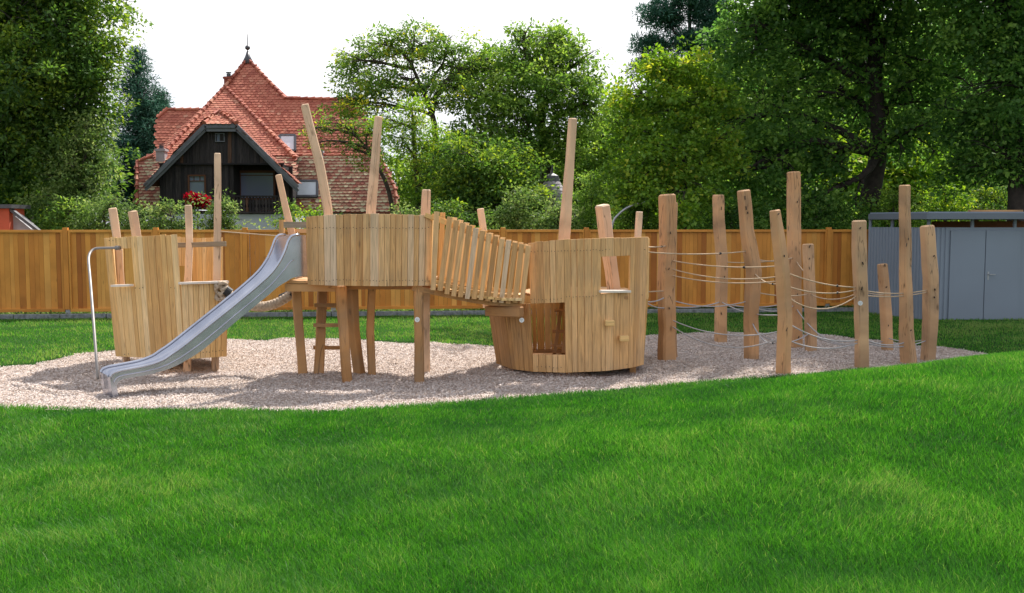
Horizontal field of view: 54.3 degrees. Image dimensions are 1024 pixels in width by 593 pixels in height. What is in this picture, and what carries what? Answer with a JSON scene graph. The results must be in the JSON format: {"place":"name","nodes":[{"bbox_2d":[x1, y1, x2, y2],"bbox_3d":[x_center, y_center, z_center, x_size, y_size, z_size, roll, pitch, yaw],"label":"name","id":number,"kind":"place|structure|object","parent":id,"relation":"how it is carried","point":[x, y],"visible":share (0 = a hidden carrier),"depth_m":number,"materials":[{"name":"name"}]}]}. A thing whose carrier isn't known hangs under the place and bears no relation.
{"place":"outdoors","nodes":[
{"label":"outdoors","id":0,"kind":"place"},
{"bbox_2d":[271,291,443,309],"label":"garden ground","id":1,"kind":"structure","parent":0,"point":[361,300],"depth_m":28.50,"materials":[{"name":"green plant"}]},
{"bbox_2d":[0,204,39,229],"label":"red building","id":2,"kind":"structure","parent":1,"relation":"on","point":[12,217],"depth_m":25.18,"materials":[{"name":"paint"}]},
{"bbox_2d":[0,176,49,223],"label":"shrub","id":3,"kind":"object","parent":1,"relation":"on","point":[24,201],"visible":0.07,"depth_m":29.22,"materials":[{"name":"green plant"}]},
{"bbox_2d":[31,193,100,293],"bbox_3d":[-11.682,-1.216,26.509,2.014,3.048,1.510,0,4,0],"label":"shrub","id":4,"kind":"object","parent":1,"relation":"on","point":[55,216],"visible":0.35,"depth_m":26.28,"materials":[{"name":"green plant"}]},
{"bbox_2d":[5,106,129,229],"bbox_3d":[-12.251,-2.526,27.537,3.046,5.516,2.473,-4,6,-43],"label":"broadleaf tree","id":5,"kind":"object","parent":1,"relation":"on","point":[85,171],"visible":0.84,"depth_m":27.41,"materials":[{"name":"green plant"}]},
{"bbox_2d":[4,138,138,229],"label":"broadleaf tree","id":6,"kind":"object","parent":1,"relation":"on","point":[117,191],"visible":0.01,"depth_m":37.88,"materials":[{"name":"green plant"}]},
{"bbox_2d":[0,0,153,222],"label":"broadleaf tree","id":7,"kind":"object","parent":1,"relation":"on","point":[52,52],"visible":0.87,"depth_m":27.98,"materials":[{"name":"green plant"}]},
{"bbox_2d":[65,188,137,229],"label":"shrub","id":8,"kind":"object","parent":1,"relation":"on","point":[89,224],"visible":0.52,"depth_m":25.74,"materials":[{"name":"green plant"}]},
{"bbox_2d":[98,198,168,229],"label":"shrub","id":9,"kind":"object","parent":1,"relation":"on","point":[141,219],"visible":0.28,"depth_m":25.63,"materials":[{"name":"green plant"}]},
{"bbox_2d":[91,42,201,222],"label":"spruce tree","id":10,"kind":"object","parent":1,"relation":"on","point":[140,128],"visible":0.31,"depth_m":45.08,"materials":[{"name":"green plant"}]},
{"bbox_2d":[130,81,195,210],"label":"spruce tree","id":11,"kind":"object","parent":1,"relation":"on","point":[166,93],"visible":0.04,"depth_m":46.37,"materials":[{"name":"green plant"}]},
{"bbox_2d":[140,196,204,229],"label":"shrub","id":12,"kind":"object","parent":1,"relation":"on","point":[171,224],"visible":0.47,"depth_m":25.45,"materials":[{"name":"green plant"}]},
{"bbox_2d":[183,191,211,228],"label":"rose bush","id":13,"kind":"object","parent":1,"relation":"on","point":[196,197],"visible":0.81,"depth_m":34.74,"materials":[{"name":"red plant"}]},
{"bbox_2d":[188,188,260,245],"bbox_3d":[-7.466,-1.240,25.774,1.872,3.204,1.480,-2,5,-30],"label":"shrub","id":14,"kind":"object","parent":1,"relation":"on","point":[227,224],"visible":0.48,"depth_m":25.63,"materials":[{"name":"green plant"}]},
{"bbox_2d":[133,34,406,276],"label":"house","id":15,"kind":"structure","parent":1,"relation":"on","point":[246,121],"depth_m":39.61,"materials":[{"name":"red ceramic"}]},
{"bbox_2d":[188,175,205,194],"bbox_3d":[-11.741,-4.124,37.238,0.668,0.835,0.100,0,4,0],"label":"window","id":16,"kind":"structure","parent":15,"relation":"in","point":[196,183],"depth_m":37.24,"materials":[{"name":"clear glass"}]},
{"bbox_2d":[215,133,224,141],"bbox_3d":[-10.821,-5.895,37.028,0.349,0.320,0.100,0,4,0],"label":"window","id":17,"kind":"structure","parent":15,"relation":"in","point":[218,134],"depth_m":36.99,"materials":[{"name":"clear glass"}]},
{"bbox_2d":[240,170,275,199],"bbox_3d":[-9.793,-4.250,38.201,1.510,1.130,0.100,0,4,0],"label":"window","id":18,"kind":"structure","parent":15,"relation":"in","point":[252,182],"depth_m":38.20,"materials":[{"name":"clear glass"}]},
{"bbox_2d":[259,197,309,234],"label":"shrub","id":19,"kind":"object","parent":1,"relation":"on","point":[291,206],"visible":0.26,"depth_m":25.68,"materials":[{"name":"green plant"}]},
{"bbox_2d":[296,200,341,228],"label":"shrub","id":20,"kind":"object","parent":1,"relation":"on","point":[316,213],"visible":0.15,"depth_m":25.46,"materials":[{"name":"green plant"}]},
{"bbox_2d":[297,102,397,213],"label":"broadleaf tree","id":21,"kind":"object","parent":1,"relation":"on","point":[354,132],"visible":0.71,"depth_m":32.61,"materials":[{"name":"green plant"}]},
{"bbox_2d":[388,200,420,297],"bbox_3d":[-2.857,-1.169,26.916,1.449,2.894,1.369,-4,6,-42],"label":"shrub","id":22,"kind":"object","parent":1,"relation":"on","point":[402,212],"visible":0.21,"depth_m":26.88,"materials":[{"name":"green plant"}]},
{"bbox_2d":[317,14,493,200],"bbox_3d":[-3.527,-5.167,35.483,6.678,9.619,3.366,-1,4,-13],"label":"broadleaf tree","id":23,"kind":"object","parent":1,"relation":"on","point":[369,87],"visible":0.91,"depth_m":35.16,"materials":[{"name":"green plant"}]},
{"bbox_2d":[361,92,466,214],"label":"broadleaf tree","id":24,"kind":"object","parent":1,"relation":"on","point":[413,122],"visible":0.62,"depth_m":31.55,"materials":[{"name":"green plant"}]},
{"bbox_2d":[0,307,853,318],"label":"kerb","id":25,"kind":"structure","parent":1,"relation":"on","point":[262,314],"depth_m":23.00,"materials":[{"name":"stone"}]},
{"bbox_2d":[0,303,853,314],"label":"ground cover","id":26,"kind":"object","parent":1,"relation":"on","point":[273,310],"visible":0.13,"depth_m":23.67,"materials":[{"name":"green plant"}]},
{"bbox_2d":[0,227,868,313],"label":"fence","id":27,"kind":"object","parent":1,"relation":"on","point":[40,271],"visible":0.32,"depth_m":23.37,"materials":[{"name":"brown wood"}]},
{"bbox_2d":[380,119,513,229],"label":"broadleaf tree","id":28,"kind":"object","parent":1,"relation":"on","point":[401,183],"visible":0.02,"depth_m":43.28,"materials":[{"name":"green plant"}]},
{"bbox_2d":[415,197,492,229],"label":"shrub","id":29,"kind":"object","parent":1,"relation":"on","point":[450,211],"visible":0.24,"depth_m":26.77,"materials":[{"name":"green plant"}]},
{"bbox_2d":[413,126,561,229],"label":"broadleaf tree","id":30,"kind":"object","parent":1,"relation":"on","point":[486,178],"visible":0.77,"depth_m":30.38,"materials":[{"name":"green plant"}]},
{"bbox_2d":[484,180,553,229],"bbox_3d":[0.151,-1.339,25.941,2.091,3.376,1.606,0,4,0],"label":"shrub","id":31,"kind":"object","parent":1,"relation":"on","point":[519,217],"visible":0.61,"depth_m":25.75,"materials":[{"name":"green plant"}]},
{"bbox_2d":[432,16,618,184],"bbox_3d":[0.498,-5.131,35.015,6.779,9.627,4.573,1,4,12],"label":"broadleaf tree","id":32,"kind":"object","parent":1,"relation":"on","point":[528,71],"visible":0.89,"depth_m":34.71,"materials":[{"name":"green plant"}]},
{"bbox_2d":[531,165,575,229],"bbox_3d":[1.264,-2.147,31.527,1.723,3.971,1.723,0,4,0],"label":"turret","id":33,"kind":"object","parent":1,"relation":"on","point":[555,180],"visible":0.2,"depth_m":31.17,"materials":[{"name":"metal"}]},
{"bbox_2d":[522,195,589,229],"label":"shrub","id":34,"kind":"object","parent":1,"relation":"on","point":[551,223],"visible":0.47,"depth_m":25.75,"materials":[{"name":"green plant"}]},
{"bbox_2d":[511,111,643,229],"bbox_3d":[1.750,-3.991,38.086,6.886,6.892,5.414,2,5,26],"label":"broadleaf tree","id":35,"kind":"object","parent":1,"relation":"on","point":[591,164],"visible":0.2,"depth_m":37.23,"materials":[{"name":"green plant"}]},
{"bbox_2d":[546,168,631,229],"bbox_3d":[2.142,-1.602,27.029,2.612,3.742,1.995,0,4,0],"label":"shrub","id":36,"kind":"object","parent":1,"relation":"on","point":[593,190],"visible":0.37,"depth_m":26.63,"materials":[{"name":"green plant"}]},
{"bbox_2d":[594,201,658,229],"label":"shrub","id":37,"kind":"object","parent":1,"relation":"on","point":[646,225],"visible":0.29,"depth_m":26.20,"materials":[{"name":"green plant"}]},
{"bbox_2d":[539,80,715,229],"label":"broadleaf tree","id":38,"kind":"object","parent":1,"relation":"on","point":[618,84],"visible":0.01,"depth_m":42.13,"materials":[{"name":"green plant"}]},
{"bbox_2d":[612,201,644,228],"bbox_3d":[2.960,-1.735,25.441,1.013,1.386,0.060,0,4,0],"label":"arched pole","id":39,"kind":"object","parent":1,"relation":"on","point":[620,212],"visible":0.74,"depth_m":25.39,"materials":[{"name":"metal"}]},
{"bbox_2d":[592,34,756,229],"bbox_3d":[4.304,-3.319,26.282,4.378,7.283,4.249,0,4,0],"label":"maple tree","id":40,"kind":"object","parent":1,"relation":"on","point":[673,72],"visible":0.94,"depth_m":26.21,"materials":[{"name":"green plant"}]},
{"bbox_2d":[624,0,738,95],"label":"pine tree","id":41,"kind":"object","parent":1,"relation":"on","point":[699,14],"visible":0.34,"depth_m":46.74,"materials":[{"name":"green plant"}]},
{"bbox_2d":[677,193,802,229],"bbox_3d":[5.997,-1.268,27.035,3.505,3.074,2.834,0,4,0],"label":"shrub","id":42,"kind":"object","parent":1,"relation":"on","point":[731,218],"visible":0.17,"depth_m":26.69,"materials":[{"name":"green plant"}]},
{"bbox_2d":[624,37,868,229],"bbox_3d":[9.548,-5.934,41.442,9.944,10.836,9.836,-4,6,-44],"label":"broadleaf tree","id":43,"kind":"object","parent":1,"relation":"on","point":[694,157],"visible":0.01,"depth_m":39.35,"materials":[{"name":"green plant"}]},
{"bbox_2d":[754,190,880,228],"bbox_3d":[8.278,-1.350,27.535,3.450,3.165,3.031,3,5,33],"label":"shrub","id":44,"kind":"object","parent":1,"relation":"on","point":[811,223],"visible":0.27,"depth_m":27.06,"materials":[{"name":"green plant"}]},
{"bbox_2d":[713,13,937,140],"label":"broadleaf tree","id":45,"kind":"object","parent":1,"relation":"on","point":[839,82],"visible":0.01,"depth_m":40.42,"materials":[{"name":"green plant"}]},
{"bbox_2d":[694,0,1004,228],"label":"linden tree","id":46,"kind":"object","parent":1,"relation":"on","point":[763,25],"visible":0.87,"depth_m":27.98,"materials":[{"name":"green plant"}]},
{"bbox_2d":[785,116,994,228],"bbox_3d":[13.215,-3.474,35.648,7.511,6.287,6.050,0,4,0],"label":"broadleaf tree","id":47,"kind":"object","parent":1,"relation":"on","point":[908,175],"visible":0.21,"depth_m":34.18,"materials":[{"name":"green plant"}]},
{"bbox_2d":[847,183,939,226],"bbox_3d":[10.701,-1.497,27.963,2.580,3.396,2.133,0,4,0],"label":"shrub","id":48,"kind":"object","parent":1,"relation":"on","point":[894,200],"visible":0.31,"depth_m":27.77,"materials":[{"name":"green plant"}]},
{"bbox_2d":[836,2,1004,225],"bbox_3d":[17.373,-7.178,41.621,11.128,12.775,9.591,0,4,0],"label":"broadleaf tree","id":49,"kind":"object","parent":1,"relation":"on","point":[887,85],"visible":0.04,"depth_m":39.03,"materials":[{"name":"green plant"}]},
{"bbox_2d":[912,179,977,224],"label":"shrub","id":50,"kind":"object","parent":1,"relation":"on","point":[948,204],"visible":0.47,"depth_m":28.20,"materials":[{"name":"green plant"}]},
{"bbox_2d":[894,0,1023,220],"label":"linden tree","id":51,"kind":"object","parent":1,"relation":"on","point":[986,115],"visible":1,"depth_m":25.38,"materials":[{"name":"green plant"}]},
{"bbox_2d":[918,0,1023,220],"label":"broadleaf tree","id":52,"kind":"object","parent":1,"relation":"on","point":[988,179],"visible":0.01,"depth_m":38.04,"materials":[{"name":"green plant"}]},
{"bbox_2d":[931,221,1023,226],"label":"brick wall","id":53,"kind":"structure","parent":1,"relation":"on","point":[976,223],"depth_m":24.74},
{"bbox_2d":[949,179,1007,220],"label":"shrub","id":54,"kind":"object","parent":1,"relation":"on","point":[1000,199],"visible":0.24,"depth_m":29.73,"materials":[{"name":"green plant"}]},
{"bbox_2d":[968,210,1022,220],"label":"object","id":55,"kind":"structure","parent":1,"relation":"on","point":[995,211],"depth_m":25.01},
{"bbox_2d":[0,331,987,412],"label":"wood chip bed","id":56,"kind":"object","parent":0,"point":[345,395],"visible":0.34,"depth_m":13.82,"materials":[{"name":"beige wood"}]},
{"bbox_2d":[104,153,228,371],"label":"play tower","id":57,"kind":"structure","parent":56,"relation":"on","point":[157,306],"depth_m":14.36,"materials":[{"name":"brown wood"}]},
{"bbox_2d":[221,231,275,235],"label":"rope","id":58,"kind":"object","parent":57,"relation":"attached to","point":[248,233],"visible":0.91,"depth_m":14.43,"materials":[{"name":"beige fabric"}]},
{"bbox_2d":[214,281,291,311],"bbox_3d":[-3.731,-0.008,14.500,1.146,0.462,0.289,-1,4,-12],"label":"thick rope","id":59,"kind":"object","parent":57,"relation":"attached to","point":[224,288],"visible":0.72,"depth_m":14.46,"materials":[{"name":"beige fabric"}]},
{"bbox_2d":[99,233,306,397],"bbox_3d":[-4.014,0.212,13.148,2.632,2.070,0.510,-3,5,-36],"label":"slide","id":60,"kind":"object","parent":56,"relation":"on","point":[285,260],"visible":1,"depth_m":13.21,"materials":[{"name":"metal"}]},
{"bbox_2d":[87,246,120,379],"bbox_3d":[-5.635,0.165,13.461,0.434,1.660,1.880,-1,4,-12],"label":"handrail","id":61,"kind":"object","parent":60,"relation":"attached to","point":[92,309],"visible":1,"depth_m":13.31,"materials":[{"name":"metal"}]},
{"bbox_2d":[275,104,437,382],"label":"play platform","id":62,"kind":"structure","parent":56,"relation":"on","point":[371,250],"depth_m":13.52,"materials":[{"name":"brown wood"}]},
{"bbox_2d":[485,118,648,373],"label":"play tower","id":63,"kind":"structure","parent":56,"relation":"on","point":[597,327],"depth_m":13.84,"materials":[{"name":"brown wood"}]},
{"bbox_2d":[412,208,530,307],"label":"slat bridge","id":64,"kind":"structure","parent":63,"relation":"attached to","point":[467,254],"depth_m":13.54,"materials":[{"name":"brown wood"}]},
{"bbox_2d":[657,194,676,360],"bbox_3d":[2.408,-0.232,15.464,0.261,2.709,0.273,-1,4,-19],"label":"timber post","id":65,"kind":"object","parent":56,"relation":"on","point":[666,349],"visible":0.88,"depth_m":15.38,"materials":[{"name":"brown wood"}]},
{"bbox_2d":[648,245,665,247],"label":"rope","id":66,"kind":"object","parent":65,"relation":"attached to","point":[661,246],"visible":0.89,"depth_m":14.87,"materials":[{"name":"beige fabric"}]},
{"bbox_2d":[676,302,719,307],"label":"rope","id":67,"kind":"object","parent":65,"relation":"attached to","point":[697,306],"visible":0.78,"depth_m":16.78,"materials":[{"name":"grey fabric"}]},
{"bbox_2d":[676,301,745,306],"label":"rope","id":68,"kind":"object","parent":65,"relation":"attached to","point":[710,306],"visible":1,"depth_m":15.53,"materials":[{"name":"grey fabric"}]},
{"bbox_2d":[672,275,774,283],"bbox_3d":[3.094,-0.251,14.741,0.018,0.108,2.036,-4,6,-44],"label":"rope","id":69,"kind":"object","parent":65,"relation":"attached to","point":[726,282],"visible":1,"depth_m":14.62,"materials":[{"name":"beige fabric"}]},
{"bbox_2d":[673,260,773,268],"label":"rope","id":70,"kind":"object","parent":65,"relation":"attached to","point":[743,267],"visible":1,"depth_m":14.64,"materials":[{"name":"beige fabric"}]},
{"bbox_2d":[673,269,774,279],"bbox_3d":[3.094,-0.333,14.736,0.018,0.149,2.030,-4,6,-43],"label":"rope","id":71,"kind":"object","parent":65,"relation":"attached to","point":[725,278],"visible":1,"depth_m":14.63,"materials":[{"name":"beige fabric"}]},
{"bbox_2d":[673,320,776,335],"bbox_3d":[3.122,0.471,14.794,0.018,0.199,2.055,-4,6,-44],"label":"rope","id":72,"kind":"object","parent":65,"relation":"attached to","point":[726,334],"visible":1,"depth_m":14.73,"materials":[{"name":"grey fabric"}]},
{"bbox_2d":[675,202,677,356],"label":"timber post","id":73,"kind":"object","parent":56,"relation":"on","point":[675,285],"visible":0.12,"depth_m":15.95,"materials":[{"name":"brown wood"}]},
{"bbox_2d":[712,195,727,342],"bbox_3d":[3.742,-0.444,17.934,0.259,2.766,0.242,-1,4,-18],"label":"timber post","id":74,"kind":"object","parent":56,"relation":"on","point":[721,289],"visible":0.88,"depth_m":17.88,"materials":[{"name":"brown wood"}]},
{"bbox_2d":[737,189,761,359],"bbox_3d":[3.681,-0.272,15.529,0.347,2.775,0.253,-2,5,-22],"label":"timber post","id":75,"kind":"object","parent":56,"relation":"on","point":[752,292],"visible":0.91,"depth_m":15.45,"materials":[{"name":"brown wood"}]},
{"bbox_2d":[648,251,745,254],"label":"rope","id":76,"kind":"object","parent":75,"relation":"attached to","point":[719,253],"visible":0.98,"depth_m":14.94,"materials":[{"name":"beige fabric"}]},
{"bbox_2d":[759,333,807,341],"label":"rope","id":77,"kind":"object","parent":75,"relation":"attached to","point":[793,340],"visible":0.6,"depth_m":16.50,"materials":[{"name":"beige fabric"}]},
{"bbox_2d":[761,293,807,295],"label":"rope","id":78,"kind":"object","parent":75,"relation":"attached to","point":[791,295],"visible":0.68,"depth_m":16.02,"materials":[{"name":"beige fabric"}]},
{"bbox_2d":[769,209,791,374],"bbox_3d":[3.770,0.004,14.022,0.346,2.446,0.219,0,4,0],"label":"timber post","id":79,"kind":"object","parent":56,"relation":"on","point":[784,307],"visible":0.94,"depth_m":13.96,"materials":[{"name":"brown wood"}]},
{"bbox_2d":[673,327,776,347],"bbox_3d":[3.123,0.602,14.804,0.019,0.302,2.055,-4,6,-44],"label":"rope","id":80,"kind":"object","parent":79,"relation":"attached to","point":[724,346],"visible":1,"depth_m":14.79,"materials":[{"name":"beige fabric"}]},
{"bbox_2d":[722,302,777,315],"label":"rope","id":81,"kind":"object","parent":79,"relation":"attached to","point":[757,314],"visible":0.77,"depth_m":15.32,"materials":[{"name":"grey fabric"}]},
{"bbox_2d":[752,324,776,343],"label":"rope","id":82,"kind":"object","parent":79,"relation":"attached to","point":[761,337],"visible":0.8,"depth_m":15.06,"materials":[{"name":"grey fabric"}]},
{"bbox_2d":[790,274,855,287],"bbox_3d":[4.432,-0.246,14.277,1.404,0.282,0.036,-2,5,-23],"label":"rope","id":83,"kind":"object","parent":79,"relation":"attached to","point":[822,283],"visible":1,"depth_m":14.28,"materials":[{"name":"beige fabric"}]},
{"bbox_2d":[792,325,857,341],"bbox_3d":[4.476,0.494,14.332,1.394,0.353,0.019,-2,5,-23],"label":"rope","id":84,"kind":"object","parent":79,"relation":"attached to","point":[823,338],"visible":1,"depth_m":14.32,"materials":[{"name":"grey fabric"}]},
{"bbox_2d":[792,341,857,348],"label":"rope","id":85,"kind":"object","parent":79,"relation":"attached to","point":[823,348],"visible":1,"depth_m":14.33,"materials":[{"name":"beige fabric"}]},
{"bbox_2d":[787,171,802,347],"bbox_3d":[4.915,-0.589,17.320,0.295,3.146,0.251,-1,4,-17],"label":"timber post","id":86,"kind":"object","parent":56,"relation":"on","point":[794,214],"visible":0.84,"depth_m":17.23,"materials":[{"name":"brown wood"}]},
{"bbox_2d":[727,304,776,307],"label":"rope","id":87,"kind":"object","parent":86,"relation":"attached to","point":[759,307],"visible":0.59,"depth_m":17.66,"materials":[{"name":"grey fabric"}]},
{"bbox_2d":[802,244,816,350],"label":"timber post","id":88,"kind":"object","parent":56,"relation":"on","point":[810,316],"visible":0.88,"depth_m":16.75,"materials":[{"name":"brown wood"}]},
{"bbox_2d":[797,309,853,344],"bbox_3d":[5.026,0.484,16.010,0.019,0.425,2.815,0,4,-4],"label":"rope","id":89,"kind":"object","parent":88,"relation":"attached to","point":[823,336],"visible":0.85,"depth_m":16.11,"materials":[{"name":"grey fabric"}]},
{"bbox_2d":[811,294,853,299],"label":"rope","id":90,"kind":"object","parent":88,"relation":"attached to","point":[833,299],"visible":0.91,"depth_m":15.64,"materials":[{"name":"beige fabric"}]},
{"bbox_2d":[817,338,882,345],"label":"rope","id":91,"kind":"object","parent":88,"relation":"attached to","point":[840,344],"visible":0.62,"depth_m":16.89,"materials":[{"name":"beige fabric"}]},
{"bbox_2d":[851,220,868,367],"bbox_3d":[5.085,0.040,14.543,0.275,2.299,0.244,0,4,0],"label":"timber post","id":92,"kind":"object","parent":56,"relation":"on","point":[860,280],"visible":0.96,"depth_m":14.49,"materials":[{"name":"brown wood"}]},
{"bbox_2d":[791,287,855,293],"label":"rope","id":93,"kind":"object","parent":92,"relation":"attached to","point":[823,292],"visible":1,"depth_m":14.29,"materials":[{"name":"beige fabric"}]},
{"bbox_2d":[792,296,855,309],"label":"rope","id":94,"kind":"object","parent":92,"relation":"attached to","point":[823,308],"visible":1,"depth_m":14.30,"materials":[{"name":"beige fabric"}]},
{"bbox_2d":[869,340,903,345],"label":"rope","id":95,"kind":"object","parent":92,"relation":"attached to","point":[886,344],"visible":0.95,"depth_m":14.96,"materials":[{"name":"beige fabric"}]},
{"bbox_2d":[877,263,892,350],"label":"timber post","id":96,"kind":"object","parent":56,"relation":"on","point":[885,308],"visible":0.88,"depth_m":16.83,"materials":[{"name":"brown wood"}]},
{"bbox_2d":[899,185,916,363],"bbox_3d":[6.030,-0.276,15.191,0.272,2.834,0.262,-4,6,-41],"label":"timber post","id":97,"kind":"object","parent":56,"relation":"on","point":[907,351],"visible":0.94,"depth_m":15.13,"materials":[{"name":"brown wood"}]},
{"bbox_2d":[869,340,925,347],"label":"rope","id":98,"kind":"object","parent":97,"relation":"attached to","point":[894,346],"visible":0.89,"depth_m":15.03,"materials":[{"name":"beige fabric"}]},
{"bbox_2d":[868,290,926,293],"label":"rope","id":99,"kind":"object","parent":97,"relation":"attached to","point":[894,293],"visible":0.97,"depth_m":14.97,"materials":[{"name":"beige fabric"}]},
{"bbox_2d":[868,292,926,296],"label":"rope","id":100,"kind":"object","parent":97,"relation":"attached to","point":[894,296],"visible":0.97,"depth_m":15.00,"materials":[{"name":"beige fabric"}]},
{"bbox_2d":[920,225,938,360],"bbox_3d":[6.494,0.002,15.539,0.268,2.228,0.242,-1,4,-14],"label":"timber post","id":101,"kind":"object","parent":56,"relation":"on","point":[930,297],"visible":0.94,"depth_m":15.48,"materials":[{"name":"brown wood"}]},
{"bbox_2d":[0,310,1023,592],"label":"lawn","id":102,"kind":"structure","parent":0,"point":[54,326],"depth_m":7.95,"materials":[{"name":"green plant"}]},
{"bbox_2d":[867,212,1023,319],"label":"metal shed","id":103,"kind":"structure","parent":102,"relation":"on","point":[981,272],"depth_m":21.98,"materials":[{"name":"metal"}]},
{"bbox_2d":[948,231,985,319],"bbox_3d":[10.001,-0.457,21.961,0.775,1.980,0.030,0,4,-2],"label":"door","id":104,"kind":"structure","parent":103,"relation":"in","point":[967,248],"depth_m":21.95,"materials":[{"name":"grey metal"}]},
{"bbox_2d":[983,231,1020,319],"bbox_3d":[10.791,-0.457,21.951,0.775,1.980,0.100,0,4,-2],"label":"door","id":105,"kind":"structure","parent":103,"relation":"in","point":[1002,248],"depth_m":21.97,"materials":[{"name":"grey metal"}]},
{"bbox_2d":[0,311,1023,364],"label":"grass","id":106,"kind":"structure","parent":0,"point":[384,322],"depth_m":19.84,"materials":[{"name":"green plant"}]},
{"bbox_2d":[41,0,984,222],"label":"sky","id":107,"kind":"structure","parent":0,"point":[194,44],"materials":[{"name":"white"}]}
]}

